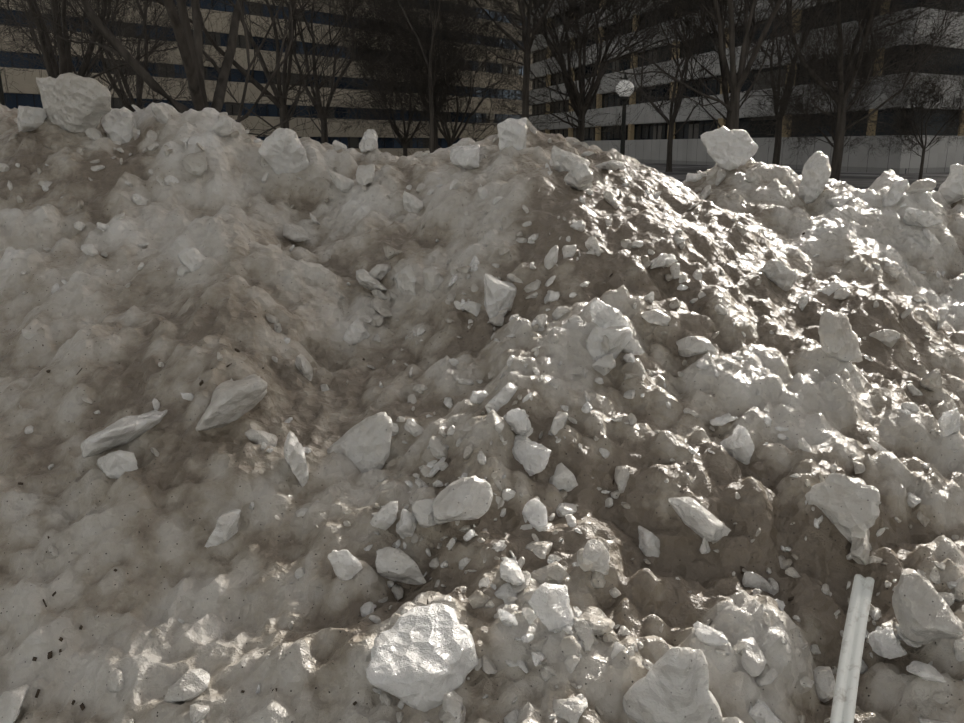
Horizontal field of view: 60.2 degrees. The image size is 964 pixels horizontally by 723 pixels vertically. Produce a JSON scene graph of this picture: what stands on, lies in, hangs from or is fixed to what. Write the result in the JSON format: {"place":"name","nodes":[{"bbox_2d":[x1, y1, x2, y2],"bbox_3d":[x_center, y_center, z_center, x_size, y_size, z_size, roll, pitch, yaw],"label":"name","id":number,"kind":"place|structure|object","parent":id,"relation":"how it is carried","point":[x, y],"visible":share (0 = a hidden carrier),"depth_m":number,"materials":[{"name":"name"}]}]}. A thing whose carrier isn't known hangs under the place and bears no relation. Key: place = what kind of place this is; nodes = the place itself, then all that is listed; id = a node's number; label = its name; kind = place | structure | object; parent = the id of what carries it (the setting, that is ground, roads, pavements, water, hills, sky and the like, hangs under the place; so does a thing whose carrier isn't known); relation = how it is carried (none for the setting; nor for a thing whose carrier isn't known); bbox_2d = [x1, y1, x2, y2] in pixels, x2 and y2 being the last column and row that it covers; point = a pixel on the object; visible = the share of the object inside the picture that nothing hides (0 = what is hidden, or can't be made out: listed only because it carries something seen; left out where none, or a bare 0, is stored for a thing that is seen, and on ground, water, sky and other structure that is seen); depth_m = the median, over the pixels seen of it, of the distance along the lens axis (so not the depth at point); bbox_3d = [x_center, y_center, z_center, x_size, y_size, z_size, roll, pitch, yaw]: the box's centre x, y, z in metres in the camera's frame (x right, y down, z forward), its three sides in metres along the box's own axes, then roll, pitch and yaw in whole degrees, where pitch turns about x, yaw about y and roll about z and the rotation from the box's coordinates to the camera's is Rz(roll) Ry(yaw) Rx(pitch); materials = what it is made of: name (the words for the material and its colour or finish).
{"place":"outdoors","nodes":[
{"label":"outdoors","id":0,"kind":"place"},
{"bbox_2d":[545,0,888,140],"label":"office columns","id":1,"kind":"structure","parent":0,"point":[721,121],"depth_m":86.35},
{"bbox_2d":[637,159,905,173],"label":"office base wall","id":2,"kind":"structure","parent":0,"point":[868,169],"depth_m":60.53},
{"bbox_2d":[640,162,948,191],"bbox_3d":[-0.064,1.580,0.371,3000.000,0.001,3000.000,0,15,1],"label":"ground sheet","id":3,"kind":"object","parent":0,"point":[856,180],"depth_m":47.72,"materials":[{"name":"concrete"}]},
{"bbox_2d":[0,71,5,105],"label":"tree","id":4,"kind":"object","parent":3,"relation":"on","point":[2,100],"depth_m":8.84,"materials":[{"name":"black plant"}]},
{"bbox_2d":[2,0,202,105],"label":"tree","id":5,"kind":"object","parent":3,"relation":"on","point":[78,65],"visible":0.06,"depth_m":49.09,"materials":[{"name":"brown plant"}]},
{"bbox_2d":[0,0,239,108],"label":"tree","id":6,"kind":"object","parent":3,"relation":"on","point":[65,63],"visible":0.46,"depth_m":20.77,"materials":[{"name":"brown plant"}]},
{"bbox_2d":[0,0,263,120],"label":"tree","id":7,"kind":"object","parent":3,"relation":"on","point":[122,95],"visible":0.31,"depth_m":35.80,"materials":[{"name":"brown plant"}]},
{"bbox_2d":[0,0,411,148],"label":"tree","id":8,"kind":"object","parent":3,"relation":"on","point":[190,46],"visible":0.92,"depth_m":13.78,"materials":[{"name":"brown plant"}]},
{"bbox_2d":[0,0,526,147],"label":"office glass","id":9,"kind":"object","parent":3,"relation":"on","point":[259,77],"depth_m":94.98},
{"bbox_2d":[0,0,532,156],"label":"office spandrels","id":10,"kind":"object","parent":3,"relation":"on","point":[26,82],"depth_m":95.64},
{"bbox_2d":[4,0,521,147],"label":"office mullions","id":11,"kind":"object","parent":10,"relation":"attached to","point":[286,76],"visible":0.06,"depth_m":97.83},
{"bbox_2d":[135,0,405,138],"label":"tree","id":12,"kind":"object","parent":3,"relation":"on","point":[280,104],"visible":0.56,"depth_m":28.71,"materials":[{"name":"brown plant"}]},
{"bbox_2d":[203,0,404,142],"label":"tree","id":13,"kind":"object","parent":3,"relation":"on","point":[320,109],"visible":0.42,"depth_m":41.78,"materials":[{"name":"brown plant"}]},
{"bbox_2d":[305,0,494,155],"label":"bushy tree","id":14,"kind":"object","parent":3,"relation":"on","point":[370,50],"visible":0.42,"depth_m":35.18,"materials":[{"name":"brown plant"}]},
{"bbox_2d":[328,0,522,150],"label":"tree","id":15,"kind":"object","parent":3,"relation":"on","point":[436,137],"visible":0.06,"depth_m":43.27,"materials":[{"name":"brown plant"}]},
{"bbox_2d":[328,0,531,153],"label":"thin tree","id":16,"kind":"object","parent":3,"relation":"on","point":[431,127],"visible":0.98,"depth_m":20.59,"materials":[{"name":"brown plant"}]},
{"bbox_2d":[337,0,575,156],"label":"bushy tree","id":17,"kind":"object","parent":3,"relation":"on","point":[442,85],"visible":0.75,"depth_m":30.59,"materials":[{"name":"brown plant"}]},
{"bbox_2d":[308,0,605,119],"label":"tree","id":18,"kind":"object","parent":3,"relation":"on","point":[527,40],"visible":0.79,"depth_m":27.05,"materials":[{"name":"brown plant"}]},
{"bbox_2d":[0,102,963,722],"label":"snow pile","id":19,"kind":"object","parent":3,"relation":"on","point":[238,602],"depth_m":2.52,"materials":[{"name":"white snow"}]},
{"bbox_2d":[18,230,910,710],"bbox_3d":[0.196,0.057,2.701,3.403,1.006,2.478,-3,15,-12],"label":"dirt debris","id":20,"kind":"object","parent":19,"relation":"on","point":[82,706],"visible":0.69,"depth_m":1.99,"materials":[{"name":"brown soil"}]},
{"bbox_2d":[0,73,963,722],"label":"snow chunks","id":21,"kind":"object","parent":19,"relation":"on","point":[424,659],"visible":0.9,"depth_m":2.21,"materials":[{"name":"white snow"}]},
{"bbox_2d":[0,105,963,722],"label":"small snow chunks","id":22,"kind":"object","parent":19,"relation":"on","point":[366,609],"visible":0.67,"depth_m":2.48,"materials":[{"name":"white snow"}]},
{"bbox_2d":[74,128,963,722],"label":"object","id":23,"kind":"object","parent":19,"relation":"on","point":[592,558],"visible":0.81,"depth_m":2.18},
{"bbox_2d":[830,574,874,722],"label":"channel post","id":24,"kind":"object","parent":19,"relation":"on","point":[847,680],"visible":1,"depth_m":1.81,"materials":[{"name":"grey metal"}]},
{"bbox_2d":[472,0,635,138],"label":"tree","id":25,"kind":"object","parent":3,"relation":"on","point":[574,107],"visible":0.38,"depth_m":40.70,"materials":[{"name":"brown plant"}]},
{"bbox_2d":[620,74,628,154],"bbox_3d":[3.944,-6.145,23.304,0.311,3.662,0.311,6,16,23],"label":"street lamp post","id":26,"kind":"object","parent":3,"relation":"on","point":[622,143],"visible":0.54,"depth_m":23.14,"materials":[{"name":"black metal"}]},
{"bbox_2d":[616,80,633,95],"bbox_3d":[3.944,-7.538,22.944,0.507,0.442,0.507,0,15,1],"label":"lamp globe","id":27,"kind":"object","parent":26,"relation":"attached to","point":[623,87],"visible":0.73,"depth_m":22.78,"materials":[{"name":"white glass"}]},
{"bbox_2d":[458,0,797,152],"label":"tree","id":28,"kind":"object","parent":3,"relation":"on","point":[581,105],"visible":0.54,"depth_m":31.80,"materials":[{"name":"brown plant"}]},
{"bbox_2d":[483,0,890,150],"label":"tree","id":29,"kind":"object","parent":3,"relation":"on","point":[735,82],"visible":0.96,"depth_m":20.55,"materials":[{"name":"brown plant"}]},
{"bbox_2d":[594,0,780,171],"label":"tree","id":30,"kind":"object","parent":3,"relation":"on","point":[670,121],"visible":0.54,"depth_m":53.84,"materials":[{"name":"brown plant"}]},
{"bbox_2d":[636,0,802,137],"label":"tree","id":31,"kind":"object","parent":3,"relation":"on","point":[725,88],"visible":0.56,"depth_m":34.09,"materials":[{"name":"brown plant"}]},
{"bbox_2d":[532,0,963,173],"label":"office glass","id":32,"kind":"object","parent":3,"relation":"on","point":[660,132],"depth_m":81.18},
{"bbox_2d":[533,0,756,140],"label":"office mullions","id":33,"kind":"object","parent":32,"relation":"attached to","point":[627,101],"depth_m":89.04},
{"bbox_2d":[529,0,918,167],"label":"office spandrels","id":34,"kind":"object","parent":32,"relation":"on","point":[689,150],"visible":0.29,"depth_m":73.89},
{"bbox_2d":[738,0,918,168],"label":"office glass","id":35,"kind":"object","parent":32,"relation":"on","point":[757,133],"depth_m":58.53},
{"bbox_2d":[900,7,963,167],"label":"office spandrels","id":36,"kind":"object","parent":35,"relation":"attached to","point":[939,155],"visible":0.27,"depth_m":51.42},
{"bbox_2d":[684,0,925,164],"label":"tree","id":37,"kind":"object","parent":3,"relation":"on","point":[776,154],"visible":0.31,"depth_m":43.82,"materials":[{"name":"brown plant"}]},
{"bbox_2d":[692,0,963,180],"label":"tree","id":38,"kind":"object","parent":3,"relation":"on","point":[845,87],"visible":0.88,"depth_m":25.47,"materials":[{"name":"brown plant"}]},
{"bbox_2d":[743,15,939,157],"bbox_3d":[14.479,-10.913,35.001,6.912,7.249,7.340,0,15,1],"label":"tree","id":39,"kind":"object","parent":3,"relation":"on","point":[848,120],"visible":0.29,"depth_m":33.98,"materials":[{"name":"brown plant"}]},
{"bbox_2d":[866,38,963,179],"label":"tree","id":40,"kind":"object","parent":3,"relation":"on","point":[934,100],"visible":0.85,"depth_m":37.55,"materials":[{"name":"brown plant"}]},
{"bbox_2d":[892,167,949,173],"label":"low wall","id":41,"kind":"structure","parent":0,"point":[929,170],"depth_m":52.13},
{"bbox_2d":[957,110,963,135],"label":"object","id":42,"kind":"structure","parent":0,"point":[962,127],"depth_m":53.11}
]}

